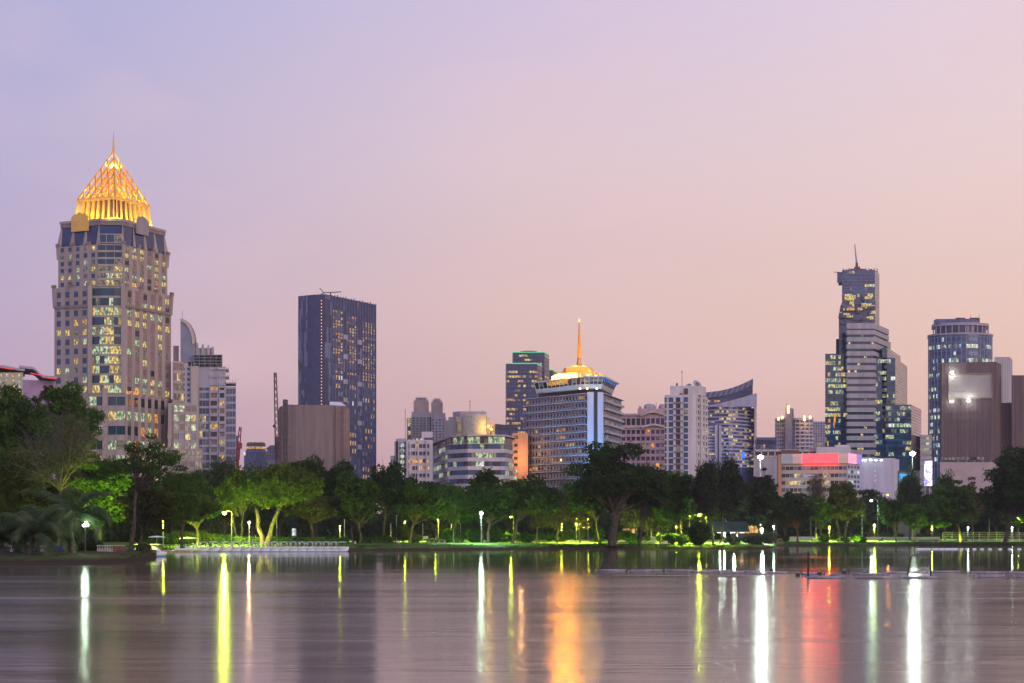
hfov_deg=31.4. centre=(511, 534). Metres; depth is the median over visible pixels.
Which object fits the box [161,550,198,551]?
jetty
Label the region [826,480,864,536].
broadleaf tree
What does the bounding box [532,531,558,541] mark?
shrub
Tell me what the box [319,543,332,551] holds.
swan boat
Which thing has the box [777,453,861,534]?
billboard building
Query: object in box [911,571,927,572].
floating pipe
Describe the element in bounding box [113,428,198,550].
feathery tree
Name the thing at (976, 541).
path
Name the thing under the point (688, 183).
sky
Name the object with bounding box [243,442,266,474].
round topped hotel
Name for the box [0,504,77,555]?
coconut palm
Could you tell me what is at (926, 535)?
shrub
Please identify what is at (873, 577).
floating pipe
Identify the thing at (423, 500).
broadleaf tree
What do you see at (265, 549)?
swan boat
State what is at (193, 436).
window
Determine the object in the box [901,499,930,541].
broadleaf tree
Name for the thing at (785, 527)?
broadleaf tree
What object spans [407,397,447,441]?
twin peaked tower
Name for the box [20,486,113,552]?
coconut palm
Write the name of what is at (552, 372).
blue glass tower
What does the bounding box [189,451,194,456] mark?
window
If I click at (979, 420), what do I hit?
netted building
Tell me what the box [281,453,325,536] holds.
broadleaf tree
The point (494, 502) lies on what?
broadleaf tree
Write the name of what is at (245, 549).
swan boat
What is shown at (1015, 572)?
floating pipe
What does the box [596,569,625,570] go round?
floating pipe
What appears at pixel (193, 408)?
window
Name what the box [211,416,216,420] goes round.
window
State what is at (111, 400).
window
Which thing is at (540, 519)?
frangipani tree
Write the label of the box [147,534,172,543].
shrub
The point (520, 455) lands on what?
peach building
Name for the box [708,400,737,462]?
window
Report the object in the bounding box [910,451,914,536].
floodlight mast
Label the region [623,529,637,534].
kiosk
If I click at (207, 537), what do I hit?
shrub
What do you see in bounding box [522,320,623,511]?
spired hotel
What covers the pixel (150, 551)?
grass
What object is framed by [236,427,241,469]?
lattice crane
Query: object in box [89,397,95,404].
window
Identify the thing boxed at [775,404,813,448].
rounded condominium
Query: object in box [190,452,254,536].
casuarina tree
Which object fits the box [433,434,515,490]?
curved office building
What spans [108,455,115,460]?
window
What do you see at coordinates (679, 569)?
floating pipe
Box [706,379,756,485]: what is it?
swept roof tower
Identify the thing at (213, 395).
window
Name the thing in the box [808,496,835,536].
broadleaf tree
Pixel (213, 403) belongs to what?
window
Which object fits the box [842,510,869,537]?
broadleaf tree
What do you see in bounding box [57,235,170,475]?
window
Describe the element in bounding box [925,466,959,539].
casuarina tree
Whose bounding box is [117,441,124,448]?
window
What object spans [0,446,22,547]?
broadleaf tree
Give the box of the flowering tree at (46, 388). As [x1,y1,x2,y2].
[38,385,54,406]
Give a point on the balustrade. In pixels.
(105, 548)
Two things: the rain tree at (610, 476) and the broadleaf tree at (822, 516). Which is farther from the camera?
the broadleaf tree at (822, 516)
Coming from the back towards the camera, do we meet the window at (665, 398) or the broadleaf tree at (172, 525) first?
the window at (665, 398)
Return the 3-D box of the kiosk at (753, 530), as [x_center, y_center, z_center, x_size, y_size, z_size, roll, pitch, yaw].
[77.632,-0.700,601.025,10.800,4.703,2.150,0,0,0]
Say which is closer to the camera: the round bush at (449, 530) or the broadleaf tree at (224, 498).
the broadleaf tree at (224, 498)
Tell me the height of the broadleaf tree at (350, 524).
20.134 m
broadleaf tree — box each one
[0,382,43,545]
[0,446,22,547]
[0,446,57,548]
[16,378,109,535]
[27,481,76,517]
[62,439,134,539]
[109,471,157,543]
[114,486,180,543]
[158,465,214,547]
[161,477,174,531]
[166,494,226,546]
[213,463,251,536]
[235,500,272,536]
[261,503,287,536]
[280,494,339,537]
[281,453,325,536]
[312,458,355,537]
[332,471,385,543]
[337,513,374,539]
[368,456,418,542]
[379,501,410,525]
[387,472,459,542]
[420,480,447,537]
[431,481,473,529]
[459,466,500,542]
[463,480,523,542]
[479,480,528,531]
[501,474,563,542]
[558,486,575,531]
[563,478,606,544]
[584,508,609,539]
[624,472,671,545]
[645,508,672,543]
[651,465,694,543]
[682,501,716,526]
[724,499,767,525]
[739,468,776,533]
[765,482,789,542]
[778,490,815,542]
[778,497,801,534]
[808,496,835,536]
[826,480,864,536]
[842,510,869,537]
[858,487,888,536]
[877,494,910,541]
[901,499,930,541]
[920,494,936,532]
[926,479,982,542]
[962,500,985,538]
[966,476,985,531]
[978,445,1023,542]
[979,501,1005,538]
[1000,511,1023,528]
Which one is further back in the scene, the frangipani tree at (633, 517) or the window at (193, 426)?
the window at (193, 426)
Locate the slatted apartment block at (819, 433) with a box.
[814,421,824,448]
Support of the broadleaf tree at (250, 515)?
on the ground at (425, 545)
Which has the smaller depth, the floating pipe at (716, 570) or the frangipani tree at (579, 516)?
the floating pipe at (716, 570)
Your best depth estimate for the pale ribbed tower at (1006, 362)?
1149.30 m
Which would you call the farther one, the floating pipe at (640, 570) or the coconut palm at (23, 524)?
the coconut palm at (23, 524)
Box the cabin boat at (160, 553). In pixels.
[135,544,166,556]
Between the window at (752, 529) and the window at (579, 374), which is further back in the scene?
the window at (579, 374)
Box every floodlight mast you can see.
[758,455,762,476]
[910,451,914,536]
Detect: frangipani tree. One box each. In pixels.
[528,509,564,542]
[542,497,571,542]
[562,500,595,542]
[618,503,660,534]
[637,509,673,542]
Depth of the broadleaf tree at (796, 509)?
583.53 m
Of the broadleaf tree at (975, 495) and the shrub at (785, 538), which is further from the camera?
the broadleaf tree at (975, 495)
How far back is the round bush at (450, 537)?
449.08 m
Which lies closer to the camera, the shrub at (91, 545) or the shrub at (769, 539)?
the shrub at (91, 545)
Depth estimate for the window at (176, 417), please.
868.53 m
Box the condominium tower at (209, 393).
[172,310,235,473]
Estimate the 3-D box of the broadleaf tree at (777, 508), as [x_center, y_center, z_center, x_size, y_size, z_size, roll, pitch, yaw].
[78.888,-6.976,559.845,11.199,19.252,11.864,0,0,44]
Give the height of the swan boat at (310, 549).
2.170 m
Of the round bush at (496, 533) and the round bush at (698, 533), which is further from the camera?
the round bush at (496, 533)
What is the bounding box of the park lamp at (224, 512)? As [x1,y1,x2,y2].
[222,511,231,545]
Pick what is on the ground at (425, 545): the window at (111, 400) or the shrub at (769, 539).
the shrub at (769, 539)
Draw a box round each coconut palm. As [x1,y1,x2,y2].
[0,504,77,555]
[0,510,38,552]
[18,504,85,549]
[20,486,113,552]
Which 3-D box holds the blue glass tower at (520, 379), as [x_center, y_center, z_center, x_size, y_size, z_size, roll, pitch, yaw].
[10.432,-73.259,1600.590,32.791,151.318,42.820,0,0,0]
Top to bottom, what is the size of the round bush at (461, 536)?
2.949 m
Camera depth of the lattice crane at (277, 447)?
879.29 m
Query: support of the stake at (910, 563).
in the water
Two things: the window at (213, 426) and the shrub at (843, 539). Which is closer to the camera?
the shrub at (843, 539)
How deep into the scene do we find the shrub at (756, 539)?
460.09 m
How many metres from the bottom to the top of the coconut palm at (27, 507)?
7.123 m
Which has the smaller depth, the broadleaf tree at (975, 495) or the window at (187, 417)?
the broadleaf tree at (975, 495)
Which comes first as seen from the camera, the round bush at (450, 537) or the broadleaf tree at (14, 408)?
the broadleaf tree at (14, 408)
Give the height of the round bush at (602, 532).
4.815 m
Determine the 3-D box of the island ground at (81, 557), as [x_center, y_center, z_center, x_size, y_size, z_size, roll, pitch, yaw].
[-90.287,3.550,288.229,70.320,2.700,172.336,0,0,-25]
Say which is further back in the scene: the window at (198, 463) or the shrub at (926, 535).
the window at (198, 463)
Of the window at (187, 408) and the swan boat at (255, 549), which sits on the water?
the swan boat at (255, 549)
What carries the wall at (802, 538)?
on the ground at (425, 545)
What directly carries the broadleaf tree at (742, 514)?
on the ground at (425, 545)
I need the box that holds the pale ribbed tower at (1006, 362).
[994,357,1011,402]
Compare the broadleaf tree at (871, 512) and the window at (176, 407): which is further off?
the window at (176, 407)
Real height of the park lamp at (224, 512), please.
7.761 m
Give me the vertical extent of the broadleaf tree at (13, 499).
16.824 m
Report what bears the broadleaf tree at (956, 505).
on the ground at (425, 545)
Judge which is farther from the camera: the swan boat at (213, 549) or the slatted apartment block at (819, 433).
the slatted apartment block at (819, 433)
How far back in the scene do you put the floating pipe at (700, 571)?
164.50 m
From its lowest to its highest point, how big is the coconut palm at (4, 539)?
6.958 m
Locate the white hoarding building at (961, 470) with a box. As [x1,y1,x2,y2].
[940,460,997,492]
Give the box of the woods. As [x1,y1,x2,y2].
[16,495,1023,541]
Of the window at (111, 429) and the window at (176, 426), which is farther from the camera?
the window at (176, 426)
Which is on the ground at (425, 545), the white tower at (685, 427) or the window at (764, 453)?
the white tower at (685, 427)
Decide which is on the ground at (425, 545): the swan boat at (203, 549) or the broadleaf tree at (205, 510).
the broadleaf tree at (205, 510)
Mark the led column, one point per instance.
(928, 473)
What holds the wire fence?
on the ground at (425, 545)
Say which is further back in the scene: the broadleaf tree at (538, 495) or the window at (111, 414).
the window at (111, 414)
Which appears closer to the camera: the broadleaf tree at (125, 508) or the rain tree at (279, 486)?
the broadleaf tree at (125, 508)
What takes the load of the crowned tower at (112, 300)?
on the ground at (425, 545)
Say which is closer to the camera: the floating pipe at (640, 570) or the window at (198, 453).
the floating pipe at (640, 570)
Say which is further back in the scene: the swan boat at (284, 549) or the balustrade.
the swan boat at (284, 549)
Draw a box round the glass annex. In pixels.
[160,361,202,486]
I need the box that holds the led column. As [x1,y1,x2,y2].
[924,461,931,532]
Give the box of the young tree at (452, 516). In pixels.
[442,507,461,542]
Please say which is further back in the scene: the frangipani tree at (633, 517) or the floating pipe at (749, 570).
the frangipani tree at (633, 517)
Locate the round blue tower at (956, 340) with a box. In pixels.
[927,314,992,493]
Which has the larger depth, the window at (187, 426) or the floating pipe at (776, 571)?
the window at (187, 426)
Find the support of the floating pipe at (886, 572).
on the water
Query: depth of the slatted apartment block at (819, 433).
1749.50 m
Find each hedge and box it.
[290,537,348,543]
[353,536,395,542]
[426,538,441,541]
[656,533,679,541]
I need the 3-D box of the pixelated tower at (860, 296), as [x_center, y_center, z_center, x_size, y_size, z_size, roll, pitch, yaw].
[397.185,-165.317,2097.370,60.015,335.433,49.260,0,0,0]
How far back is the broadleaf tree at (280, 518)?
518.19 m
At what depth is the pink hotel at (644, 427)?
1081.22 m
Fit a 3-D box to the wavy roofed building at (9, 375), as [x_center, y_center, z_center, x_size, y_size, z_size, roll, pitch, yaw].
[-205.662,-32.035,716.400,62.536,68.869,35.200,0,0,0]
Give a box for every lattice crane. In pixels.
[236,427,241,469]
[273,372,280,464]
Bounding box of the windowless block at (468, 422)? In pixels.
[448,401,494,435]
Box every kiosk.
[291,528,297,537]
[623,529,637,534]
[731,526,763,539]
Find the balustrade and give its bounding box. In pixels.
[97,545,112,551]
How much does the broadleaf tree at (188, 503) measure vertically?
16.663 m
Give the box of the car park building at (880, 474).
[859,458,898,535]
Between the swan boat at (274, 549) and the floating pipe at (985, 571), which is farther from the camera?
the swan boat at (274, 549)
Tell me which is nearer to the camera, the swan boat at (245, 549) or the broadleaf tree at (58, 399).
the broadleaf tree at (58, 399)
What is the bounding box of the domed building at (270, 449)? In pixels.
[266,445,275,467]
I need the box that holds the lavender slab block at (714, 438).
[708,422,721,476]
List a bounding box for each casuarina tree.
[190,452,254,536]
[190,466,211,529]
[682,455,727,544]
[715,449,754,543]
[894,464,925,539]
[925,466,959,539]
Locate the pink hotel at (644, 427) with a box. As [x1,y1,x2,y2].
[621,403,663,505]
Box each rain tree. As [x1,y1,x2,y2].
[226,449,328,544]
[555,441,671,545]
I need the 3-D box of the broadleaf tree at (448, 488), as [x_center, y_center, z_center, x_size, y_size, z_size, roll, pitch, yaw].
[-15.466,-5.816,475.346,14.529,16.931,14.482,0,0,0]
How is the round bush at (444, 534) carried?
on the ground at (425, 545)
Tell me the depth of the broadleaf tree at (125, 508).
348.65 m
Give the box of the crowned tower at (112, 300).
[51,131,173,483]
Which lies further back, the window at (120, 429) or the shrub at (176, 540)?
the window at (120, 429)
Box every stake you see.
[807,552,808,575]
[907,554,919,575]
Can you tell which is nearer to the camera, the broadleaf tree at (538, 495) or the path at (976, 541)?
the broadleaf tree at (538, 495)
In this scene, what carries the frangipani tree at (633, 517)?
on the ground at (425, 545)
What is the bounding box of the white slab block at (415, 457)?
[398,409,432,484]
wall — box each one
[113,545,125,551]
[618,537,655,541]
[790,537,817,539]
[842,537,939,539]
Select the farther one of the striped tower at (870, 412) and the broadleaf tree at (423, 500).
the striped tower at (870, 412)
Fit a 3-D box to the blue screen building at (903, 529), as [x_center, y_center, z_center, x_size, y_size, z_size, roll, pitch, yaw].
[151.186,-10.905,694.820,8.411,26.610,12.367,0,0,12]
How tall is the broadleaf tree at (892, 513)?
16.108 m
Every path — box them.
[463,541,727,543]
[931,541,1023,541]
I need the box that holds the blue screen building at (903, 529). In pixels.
[898,471,919,536]
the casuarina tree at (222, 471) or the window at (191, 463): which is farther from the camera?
the window at (191, 463)
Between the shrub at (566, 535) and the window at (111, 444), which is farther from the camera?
the window at (111, 444)
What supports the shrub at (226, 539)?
on the ground at (425, 545)
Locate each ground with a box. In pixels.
[0,548,156,564]
[4,539,1023,550]
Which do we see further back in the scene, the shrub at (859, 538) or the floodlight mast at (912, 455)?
the floodlight mast at (912, 455)
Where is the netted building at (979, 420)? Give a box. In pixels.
[940,362,1023,461]
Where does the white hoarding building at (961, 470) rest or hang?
on the ground at (425, 545)
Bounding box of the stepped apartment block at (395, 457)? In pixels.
[390,439,397,467]
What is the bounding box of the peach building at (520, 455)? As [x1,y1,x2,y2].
[512,433,527,481]
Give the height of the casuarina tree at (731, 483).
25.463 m
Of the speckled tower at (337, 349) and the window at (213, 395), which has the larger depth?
the speckled tower at (337, 349)
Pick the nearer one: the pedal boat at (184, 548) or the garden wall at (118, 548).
the garden wall at (118, 548)
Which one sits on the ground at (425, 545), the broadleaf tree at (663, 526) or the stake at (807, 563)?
the broadleaf tree at (663, 526)
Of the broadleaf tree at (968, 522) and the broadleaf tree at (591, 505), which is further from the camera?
the broadleaf tree at (968, 522)
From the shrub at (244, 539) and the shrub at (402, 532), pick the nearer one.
the shrub at (244, 539)
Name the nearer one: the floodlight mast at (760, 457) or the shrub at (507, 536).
the shrub at (507, 536)
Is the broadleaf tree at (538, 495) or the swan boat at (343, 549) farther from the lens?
the broadleaf tree at (538, 495)
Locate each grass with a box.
[7,549,156,558]
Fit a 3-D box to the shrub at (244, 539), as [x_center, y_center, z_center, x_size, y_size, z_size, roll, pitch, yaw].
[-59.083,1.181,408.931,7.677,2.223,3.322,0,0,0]
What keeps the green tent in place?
on the ground at (425, 545)
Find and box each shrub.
[60,534,103,550]
[133,543,151,551]
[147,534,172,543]
[159,533,186,544]
[170,530,196,543]
[193,530,219,543]
[210,534,234,543]
[233,536,259,543]
[269,536,292,543]
[392,523,415,542]
[411,534,422,542]
[500,532,520,541]
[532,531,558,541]
[554,529,586,541]
[617,530,632,541]
[626,533,650,543]
[663,533,691,543]
[722,536,741,544]
[742,534,764,544]
[753,531,776,544]
[776,534,789,541]
[818,535,831,541]
[832,532,857,538]
[837,537,851,541]
[851,535,867,541]
[880,532,903,536]
[913,533,938,536]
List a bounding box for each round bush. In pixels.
[440,531,448,541]
[442,528,458,532]
[447,533,459,542]
[456,532,464,541]
[466,528,483,541]
[484,525,503,541]
[520,532,533,542]
[592,525,605,541]
[688,521,709,544]
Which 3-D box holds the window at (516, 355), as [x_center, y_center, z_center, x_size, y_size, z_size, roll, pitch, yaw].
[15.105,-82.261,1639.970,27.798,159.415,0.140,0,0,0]
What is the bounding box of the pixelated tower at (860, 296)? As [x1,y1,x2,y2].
[835,244,878,332]
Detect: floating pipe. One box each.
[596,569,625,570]
[628,570,653,571]
[631,569,661,570]
[665,569,693,570]
[688,571,713,572]
[703,570,729,571]
[720,571,743,572]
[736,570,761,571]
[747,572,765,574]
[766,571,787,572]
[806,576,844,578]
[850,573,883,574]
[855,576,892,578]
[885,571,906,573]
[901,576,937,578]
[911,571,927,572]
[932,571,959,572]
[966,571,1009,572]
[975,575,1004,577]
[981,574,1003,575]
[1003,571,1023,573]
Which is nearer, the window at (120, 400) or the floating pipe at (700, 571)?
the floating pipe at (700, 571)
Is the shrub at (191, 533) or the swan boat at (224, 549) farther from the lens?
the shrub at (191, 533)
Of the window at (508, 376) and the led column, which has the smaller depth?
the led column
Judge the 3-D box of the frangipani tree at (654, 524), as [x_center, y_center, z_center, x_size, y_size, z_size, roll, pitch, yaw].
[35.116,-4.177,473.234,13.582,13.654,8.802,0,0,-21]
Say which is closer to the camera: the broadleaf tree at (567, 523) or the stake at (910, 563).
the stake at (910, 563)
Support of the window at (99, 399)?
in the crowned tower at (112, 300)
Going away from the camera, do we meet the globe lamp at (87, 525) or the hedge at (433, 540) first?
the globe lamp at (87, 525)
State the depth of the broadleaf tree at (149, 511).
274.11 m
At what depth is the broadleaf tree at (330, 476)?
437.61 m
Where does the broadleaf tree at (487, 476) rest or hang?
on the ground at (425, 545)
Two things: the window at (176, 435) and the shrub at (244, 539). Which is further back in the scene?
the window at (176, 435)
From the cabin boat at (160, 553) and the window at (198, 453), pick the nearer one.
the cabin boat at (160, 553)
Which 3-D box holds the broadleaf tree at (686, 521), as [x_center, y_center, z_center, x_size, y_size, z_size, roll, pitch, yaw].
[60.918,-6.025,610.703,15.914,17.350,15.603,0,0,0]
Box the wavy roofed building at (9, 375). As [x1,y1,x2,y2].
[0,365,56,479]
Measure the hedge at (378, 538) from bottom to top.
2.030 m
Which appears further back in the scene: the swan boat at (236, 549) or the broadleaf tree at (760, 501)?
the broadleaf tree at (760, 501)
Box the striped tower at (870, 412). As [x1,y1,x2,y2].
[825,323,931,494]
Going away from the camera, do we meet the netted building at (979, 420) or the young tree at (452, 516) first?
the young tree at (452, 516)
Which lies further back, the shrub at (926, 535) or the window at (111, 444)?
the window at (111, 444)
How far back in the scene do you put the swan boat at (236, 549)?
365.48 m
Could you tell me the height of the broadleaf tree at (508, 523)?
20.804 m
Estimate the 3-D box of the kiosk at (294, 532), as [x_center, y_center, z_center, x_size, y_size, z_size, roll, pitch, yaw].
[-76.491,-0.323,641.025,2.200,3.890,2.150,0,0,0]
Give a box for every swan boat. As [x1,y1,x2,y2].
[195,542,208,551]
[206,542,219,551]
[217,542,231,551]
[228,543,242,551]
[238,542,251,551]
[248,543,261,551]
[257,543,271,551]
[267,542,280,551]
[276,542,289,551]
[285,543,299,551]
[294,542,308,551]
[303,542,316,551]
[311,542,324,551]
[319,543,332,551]
[327,542,339,551]
[334,542,348,551]
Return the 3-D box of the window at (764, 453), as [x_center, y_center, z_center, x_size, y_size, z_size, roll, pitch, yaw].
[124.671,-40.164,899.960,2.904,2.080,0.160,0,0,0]
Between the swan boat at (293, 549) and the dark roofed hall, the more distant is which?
the dark roofed hall
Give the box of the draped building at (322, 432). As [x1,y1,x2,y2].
[278,399,349,470]
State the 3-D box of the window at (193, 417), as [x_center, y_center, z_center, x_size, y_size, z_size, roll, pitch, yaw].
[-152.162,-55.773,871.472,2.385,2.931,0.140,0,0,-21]
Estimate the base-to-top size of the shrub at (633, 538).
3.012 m
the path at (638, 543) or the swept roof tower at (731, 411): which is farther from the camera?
the swept roof tower at (731, 411)
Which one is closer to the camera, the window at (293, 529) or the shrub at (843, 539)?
the shrub at (843, 539)
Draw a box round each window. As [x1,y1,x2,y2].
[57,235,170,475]
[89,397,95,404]
[97,397,101,404]
[108,397,115,404]
[108,411,115,419]
[108,426,115,434]
[108,441,115,448]
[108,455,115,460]
[117,397,124,404]
[117,411,124,419]
[117,426,124,434]
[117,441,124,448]
[174,405,178,411]
[174,415,178,420]
[174,424,178,429]
[174,433,178,439]
[185,406,189,411]
[185,415,189,420]
[185,424,189,429]
[185,434,189,439]
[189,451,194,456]
[189,461,194,466]
[191,406,195,411]
[191,415,195,420]
[191,424,195,430]
[191,434,195,439]
[196,451,201,456]
[196,461,201,467]
[211,393,216,397]
[211,401,216,405]
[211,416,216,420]
[211,424,216,428]
[211,432,216,436]
[211,447,216,451]
[292,528,295,535]
[432,419,443,440]
[507,366,536,432]
[516,355,543,376]
[527,373,620,491]
[665,398,706,469]
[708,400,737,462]
[733,526,762,532]
[762,451,767,455]
[785,481,799,484]
[794,420,811,447]
[825,334,931,466]
[839,271,874,319]
[930,337,990,467]
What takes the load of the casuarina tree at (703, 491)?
on the ground at (425, 545)
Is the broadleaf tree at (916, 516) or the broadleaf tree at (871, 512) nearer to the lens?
the broadleaf tree at (916, 516)
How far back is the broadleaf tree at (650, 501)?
454.30 m
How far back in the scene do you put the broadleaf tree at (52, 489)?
298.25 m
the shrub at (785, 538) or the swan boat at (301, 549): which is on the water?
the swan boat at (301, 549)
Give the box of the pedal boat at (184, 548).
[174,546,193,549]
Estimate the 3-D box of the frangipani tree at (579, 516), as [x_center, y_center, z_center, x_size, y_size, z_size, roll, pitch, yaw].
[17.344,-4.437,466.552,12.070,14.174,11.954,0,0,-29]
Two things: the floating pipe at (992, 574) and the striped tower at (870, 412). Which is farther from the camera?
the striped tower at (870, 412)
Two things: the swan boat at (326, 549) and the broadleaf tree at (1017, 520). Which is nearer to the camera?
the swan boat at (326, 549)
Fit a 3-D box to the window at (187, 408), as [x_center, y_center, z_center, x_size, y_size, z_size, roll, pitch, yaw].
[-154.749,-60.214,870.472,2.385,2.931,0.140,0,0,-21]
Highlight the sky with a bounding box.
[0,0,1023,513]
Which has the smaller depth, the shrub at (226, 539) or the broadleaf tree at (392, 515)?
the shrub at (226, 539)
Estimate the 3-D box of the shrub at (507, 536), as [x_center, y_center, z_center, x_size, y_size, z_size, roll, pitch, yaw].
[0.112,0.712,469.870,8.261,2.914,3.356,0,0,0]
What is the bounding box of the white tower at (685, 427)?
[664,371,707,475]
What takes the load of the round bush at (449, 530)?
on the ground at (425, 545)
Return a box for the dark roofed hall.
[494,423,517,435]
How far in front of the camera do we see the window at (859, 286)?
2079.94 m
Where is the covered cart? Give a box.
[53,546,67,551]
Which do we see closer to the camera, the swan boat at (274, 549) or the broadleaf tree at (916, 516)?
the swan boat at (274, 549)
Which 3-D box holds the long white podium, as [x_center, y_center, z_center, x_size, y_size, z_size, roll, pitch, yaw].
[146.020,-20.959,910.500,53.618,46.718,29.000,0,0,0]
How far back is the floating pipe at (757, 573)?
156.21 m
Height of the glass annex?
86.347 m
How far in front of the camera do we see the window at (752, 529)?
600.00 m
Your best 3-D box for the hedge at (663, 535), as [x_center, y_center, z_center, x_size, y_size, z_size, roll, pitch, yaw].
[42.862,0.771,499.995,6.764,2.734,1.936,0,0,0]
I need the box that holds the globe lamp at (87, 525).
[83,522,88,553]
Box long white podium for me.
[754,445,852,491]
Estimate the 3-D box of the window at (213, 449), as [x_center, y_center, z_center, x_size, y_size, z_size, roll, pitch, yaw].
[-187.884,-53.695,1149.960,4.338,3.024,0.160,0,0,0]
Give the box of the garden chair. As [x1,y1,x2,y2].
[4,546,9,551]
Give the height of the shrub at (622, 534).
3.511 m
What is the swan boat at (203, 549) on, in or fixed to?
on the water
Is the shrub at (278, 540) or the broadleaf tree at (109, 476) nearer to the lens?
the broadleaf tree at (109, 476)
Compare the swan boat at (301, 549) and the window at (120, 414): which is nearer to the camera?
the swan boat at (301, 549)
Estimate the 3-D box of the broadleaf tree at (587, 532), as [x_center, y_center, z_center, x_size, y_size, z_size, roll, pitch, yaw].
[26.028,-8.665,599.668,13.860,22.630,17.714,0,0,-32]
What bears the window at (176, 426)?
in the glass annex
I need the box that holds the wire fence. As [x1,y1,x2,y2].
[943,532,1023,540]
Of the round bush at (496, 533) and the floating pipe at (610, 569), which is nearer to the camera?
the floating pipe at (610, 569)
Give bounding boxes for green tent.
[712,521,749,537]
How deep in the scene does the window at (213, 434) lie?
1150.06 m
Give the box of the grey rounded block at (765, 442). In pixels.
[755,437,775,448]
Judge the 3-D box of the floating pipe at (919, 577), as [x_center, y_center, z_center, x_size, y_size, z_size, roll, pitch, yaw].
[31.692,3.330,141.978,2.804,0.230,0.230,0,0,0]
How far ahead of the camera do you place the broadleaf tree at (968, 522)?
686.41 m
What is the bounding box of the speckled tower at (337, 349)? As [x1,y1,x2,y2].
[298,288,375,503]
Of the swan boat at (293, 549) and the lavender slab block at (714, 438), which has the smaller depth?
the swan boat at (293, 549)
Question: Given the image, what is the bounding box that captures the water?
[0,545,1023,682]
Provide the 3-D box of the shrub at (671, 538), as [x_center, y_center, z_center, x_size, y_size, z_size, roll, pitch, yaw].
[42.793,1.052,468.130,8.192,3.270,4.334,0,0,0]
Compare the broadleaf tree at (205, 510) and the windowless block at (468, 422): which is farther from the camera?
the windowless block at (468, 422)
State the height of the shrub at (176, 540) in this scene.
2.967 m
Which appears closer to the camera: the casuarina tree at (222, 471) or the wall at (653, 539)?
the casuarina tree at (222, 471)
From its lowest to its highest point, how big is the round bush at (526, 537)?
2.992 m
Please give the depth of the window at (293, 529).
639.95 m
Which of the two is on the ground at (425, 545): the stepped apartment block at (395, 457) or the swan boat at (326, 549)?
the stepped apartment block at (395, 457)
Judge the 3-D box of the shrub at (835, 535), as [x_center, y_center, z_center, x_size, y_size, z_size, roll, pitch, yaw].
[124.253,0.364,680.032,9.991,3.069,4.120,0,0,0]
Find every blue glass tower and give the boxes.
[505,363,541,432]
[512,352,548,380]
[549,369,556,379]
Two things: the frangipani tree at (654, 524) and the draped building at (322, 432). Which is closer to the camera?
the frangipani tree at (654, 524)
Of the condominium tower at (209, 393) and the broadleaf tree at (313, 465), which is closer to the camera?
the broadleaf tree at (313, 465)
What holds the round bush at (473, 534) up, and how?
on the ground at (425, 545)
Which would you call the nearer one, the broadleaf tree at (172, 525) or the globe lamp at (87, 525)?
the globe lamp at (87, 525)
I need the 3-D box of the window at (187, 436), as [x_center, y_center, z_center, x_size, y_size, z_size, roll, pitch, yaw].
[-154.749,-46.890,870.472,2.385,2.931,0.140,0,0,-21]
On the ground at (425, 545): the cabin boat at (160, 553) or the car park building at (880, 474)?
the car park building at (880, 474)
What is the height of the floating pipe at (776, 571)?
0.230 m
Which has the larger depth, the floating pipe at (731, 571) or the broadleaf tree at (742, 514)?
the broadleaf tree at (742, 514)
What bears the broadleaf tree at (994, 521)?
on the ground at (425, 545)
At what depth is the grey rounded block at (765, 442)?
999.80 m
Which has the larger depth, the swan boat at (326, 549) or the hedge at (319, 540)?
the hedge at (319, 540)
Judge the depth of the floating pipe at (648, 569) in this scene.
170.88 m
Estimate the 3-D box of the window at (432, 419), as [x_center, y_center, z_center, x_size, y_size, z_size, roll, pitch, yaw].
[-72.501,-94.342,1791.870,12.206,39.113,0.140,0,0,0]
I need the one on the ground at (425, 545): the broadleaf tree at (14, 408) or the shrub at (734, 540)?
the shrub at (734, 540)
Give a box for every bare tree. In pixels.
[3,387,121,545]
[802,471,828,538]
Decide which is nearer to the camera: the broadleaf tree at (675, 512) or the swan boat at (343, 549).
the swan boat at (343, 549)
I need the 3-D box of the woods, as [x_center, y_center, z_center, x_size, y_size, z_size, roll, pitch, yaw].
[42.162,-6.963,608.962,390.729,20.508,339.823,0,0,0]
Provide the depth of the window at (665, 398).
859.88 m
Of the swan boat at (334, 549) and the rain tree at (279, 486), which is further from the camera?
the rain tree at (279, 486)

